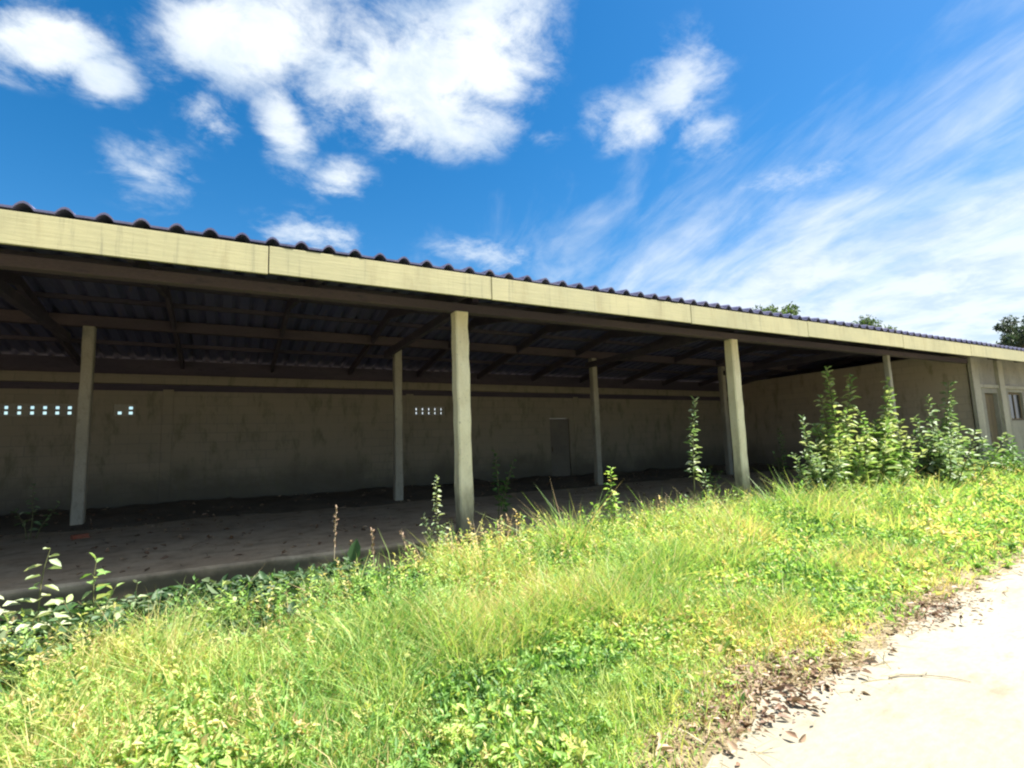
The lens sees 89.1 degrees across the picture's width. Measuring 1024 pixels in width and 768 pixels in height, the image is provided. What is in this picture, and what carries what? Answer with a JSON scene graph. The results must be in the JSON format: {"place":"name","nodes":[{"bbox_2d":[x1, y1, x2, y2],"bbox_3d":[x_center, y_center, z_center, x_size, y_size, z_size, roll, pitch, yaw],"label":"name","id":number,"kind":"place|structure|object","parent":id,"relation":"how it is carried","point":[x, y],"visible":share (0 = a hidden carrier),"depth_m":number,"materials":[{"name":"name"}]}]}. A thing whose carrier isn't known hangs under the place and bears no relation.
{"place":"outdoors","nodes":[
{"label":"outdoors","id":0,"kind":"place"},
{"bbox_2d":[0,0,1023,413],"label":"sky","id":1,"kind":"structure","parent":0,"point":[839,160],"materials":[{"name":"blue"}]},
{"bbox_2d":[323,533,1023,767],"bbox_3d":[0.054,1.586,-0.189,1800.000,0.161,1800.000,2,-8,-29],"label":"ground","id":2,"kind":"structure","parent":0,"point":[723,747],"depth_m":3.55,"materials":[{"name":"soil"}]},
{"bbox_2d":[0,547,69,646],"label":"weed","id":3,"kind":"object","parent":2,"relation":"on","point":[57,562],"visible":0.49,"depth_m":4.02,"materials":[{"name":"green plant"}]},
{"bbox_2d":[0,612,120,670],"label":"weed","id":4,"kind":"object","parent":2,"relation":"on","point":[28,642],"visible":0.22,"depth_m":3.57,"materials":[{"name":"green plant"}]},
{"bbox_2d":[56,552,124,646],"bbox_3d":[-3.441,1.804,4.268,0.385,0.840,0.448,0,-7,-18],"label":"weed","id":5,"kind":"object","parent":2,"relation":"on","point":[108,594],"visible":0.48,"depth_m":4.29,"materials":[{"name":"green plant"}]},
{"bbox_2d":[51,580,295,644],"bbox_3d":[-2.762,1.979,4.297,1.793,0.448,0.796,0,-7,-17],"label":"weed","id":6,"kind":"object","parent":2,"relation":"on","point":[170,602],"visible":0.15,"depth_m":4.27,"materials":[{"name":"green plant"}]},
{"bbox_2d":[0,515,716,691],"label":"ground cover","id":7,"kind":"object","parent":2,"relation":"on","point":[255,581],"visible":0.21,"depth_m":4.57,"materials":[{"name":"green plant"}]},
{"bbox_2d":[0,201,1023,620],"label":"open shed","id":8,"kind":"structure","parent":2,"relation":"on","point":[242,365],"depth_m":12.01,"materials":[{"name":"concrete"}]},
{"bbox_2d":[11,483,59,538],"bbox_3d":[-7.752,2.070,8.440,0.645,0.910,0.252,2,-8,-29],"label":"weed","id":9,"kind":"object","parent":8,"relation":"on","point":[35,522],"visible":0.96,"depth_m":8.43,"materials":[{"name":"green plant"}]},
{"bbox_2d":[70,533,89,539],"bbox_3d":[-6.851,2.419,8.260,0.116,0.075,0.232,-6,-8,32],"label":"broken brick","id":10,"kind":"object","parent":8,"relation":"on","point":[78,536],"visible":1,"depth_m":8.22,"materials":[{"name":"red brick"}]},
{"bbox_2d":[0,463,795,534],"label":"dirt","id":11,"kind":"structure","parent":8,"relation":"on","point":[127,515],"depth_m":11.95,"materials":[{"name":"soil"}]},
{"bbox_2d":[0,465,807,580],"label":"floor litter","id":12,"kind":"object","parent":11,"relation":"on","point":[209,537],"visible":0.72,"depth_m":9.40,"materials":[{"name":"brown plant"}]},
{"bbox_2d":[491,450,515,519],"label":"weed","id":13,"kind":"object","parent":8,"relation":"on","point":[506,504],"visible":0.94,"depth_m":8.74,"materials":[{"name":"green plant"}]},
{"bbox_2d":[772,427,788,492],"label":"weed","id":14,"kind":"object","parent":8,"relation":"on","point":[783,458],"visible":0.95,"depth_m":11.55,"materials":[{"name":"green plant"}]},
{"bbox_2d":[0,456,1023,767],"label":"grass","id":15,"kind":"structure","parent":2,"relation":"on","point":[558,638],"depth_m":3.69,"materials":[{"name":"green plant"}]},
{"bbox_2d":[705,464,722,498],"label":"weed","id":16,"kind":"object","parent":2,"relation":"on","point":[713,482],"visible":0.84,"depth_m":10.30,"materials":[{"name":"green plant"}]},
{"bbox_2d":[752,301,800,315],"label":"tree","id":17,"kind":"object","parent":2,"relation":"on","point":[793,308],"visible":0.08,"depth_m":42.98,"materials":[{"name":"green plant"}]},
{"bbox_2d":[621,548,1023,767],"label":"dry grass","id":18,"kind":"structure","parent":2,"relation":"on","point":[856,653],"depth_m":3.46,"materials":[{"name":"plant"}]},
{"bbox_2d":[846,314,896,329],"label":"tree","id":19,"kind":"object","parent":2,"relation":"on","point":[868,321],"visible":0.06,"depth_m":51.99,"materials":[{"name":"green plant"}]},
{"bbox_2d":[973,437,1023,472],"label":"shrub","id":20,"kind":"object","parent":2,"relation":"on","point":[1016,460],"visible":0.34,"depth_m":14.11,"materials":[{"name":"green plant"}]},
{"bbox_2d":[992,315,1023,347],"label":"tree","id":21,"kind":"object","parent":2,"relation":"on","point":[1013,335],"visible":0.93,"depth_m":50.90,"materials":[{"name":"green plant"}]},
{"bbox_2d":[706,559,1023,767],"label":"road","id":22,"kind":"structure","parent":0,"point":[914,721],"depth_m":3.06,"materials":[{"name":"beige concrete"}]},
{"bbox_2d":[600,547,1023,767],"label":"leaf litter","id":23,"kind":"object","parent":22,"relation":"on","point":[793,699],"visible":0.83,"depth_m":3.33,"materials":[{"name":"brown plant"}]},
{"bbox_2d":[656,732,675,750],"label":"dead leaf","id":24,"kind":"object","parent":23,"relation":"on","point":[666,747],"visible":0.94,"depth_m":2.63,"materials":[{"name":"beige plant"}]},
{"bbox_2d":[888,669,970,681],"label":"twig","id":25,"kind":"object","parent":22,"relation":"on","point":[895,675],"visible":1,"depth_m":3.42,"materials":[{"name":"wood"}]},
{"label":"soil","id":26,"kind":"structure","parent":0,"visible":0},
{"bbox_2d":[122,580,151,623],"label":"weed","id":27,"kind":"object","parent":26,"relation":"on","point":[135,600],"visible":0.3,"depth_m":4.54,"materials":[{"name":"green plant"}]},
{"bbox_2d":[332,505,338,573],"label":"grass stalk","id":28,"kind":"object","parent":26,"relation":"on","point":[335,526],"depth_m":5.74,"materials":[{"name":"plant"}]},
{"bbox_2d":[370,527,374,567],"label":"grass stalk","id":29,"kind":"object","parent":26,"relation":"on","point":[373,544],"depth_m":5.91,"materials":[{"name":"plant"}]},
{"bbox_2d":[399,530,408,563],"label":"grass stalk","id":30,"kind":"object","parent":26,"relation":"on","point":[401,533],"depth_m":6.18,"materials":[{"name":"plant"}]},
{"bbox_2d":[419,475,448,557],"bbox_3d":[-0.957,1.783,6.453,0.283,1.301,0.315,-5,-7,24],"label":"weed","id":31,"kind":"object","parent":26,"relation":"on","point":[442,534],"visible":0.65,"depth_m":6.47,"materials":[{"name":"green plant"}]},
{"bbox_2d":[505,517,509,536],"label":"grass stalk","id":32,"kind":"object","parent":26,"relation":"on","point":[507,527],"depth_m":6.96,"materials":[{"name":"plant"}]},
{"bbox_2d":[590,466,621,531],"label":"weed","id":33,"kind":"object","parent":26,"relation":"on","point":[615,504],"visible":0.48,"depth_m":7.80,"materials":[{"name":"green plant"}]},
{"bbox_2d":[683,396,702,504],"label":"weed","id":34,"kind":"object","parent":26,"relation":"on","point":[694,468],"visible":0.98,"depth_m":9.06,"materials":[{"name":"green plant"}]},
{"bbox_2d":[685,468,714,509],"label":"weed","id":35,"kind":"object","parent":26,"relation":"on","point":[705,482],"visible":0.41,"depth_m":9.05,"materials":[{"name":"green plant"}]},
{"bbox_2d":[787,414,846,498],"bbox_3d":[6.060,1.661,10.486,1.213,2.112,0.664,-2,-7,-3],"label":"shrub","id":36,"kind":"object","parent":26,"relation":"on","point":[815,475],"visible":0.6,"depth_m":10.37,"materials":[{"name":"green plant"}]},
{"bbox_2d":[802,366,889,492],"bbox_3d":[7.117,1.199,11.217,1.947,3.200,1.165,2,-8,-29],"label":"shrub","id":37,"kind":"object","parent":26,"relation":"on","point":[831,448],"visible":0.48,"depth_m":11.11,"materials":[{"name":"green plant"}]},
{"bbox_2d":[839,377,928,488],"bbox_3d":[8.290,1.314,11.780,1.714,3.003,1.515,-6,-8,33],"label":"shrub","id":38,"kind":"object","parent":26,"relation":"on","point":[892,457],"visible":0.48,"depth_m":11.69,"materials":[{"name":"green plant"}]},
{"bbox_2d":[873,381,1013,484],"bbox_3d":[10.678,1.427,12.863,3.956,3.125,2.774,2,-8,-29],"label":"shrub","id":39,"kind":"object","parent":26,"relation":"on","point":[943,456],"visible":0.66,"depth_m":12.63,"materials":[{"name":"green plant"}]}
]}

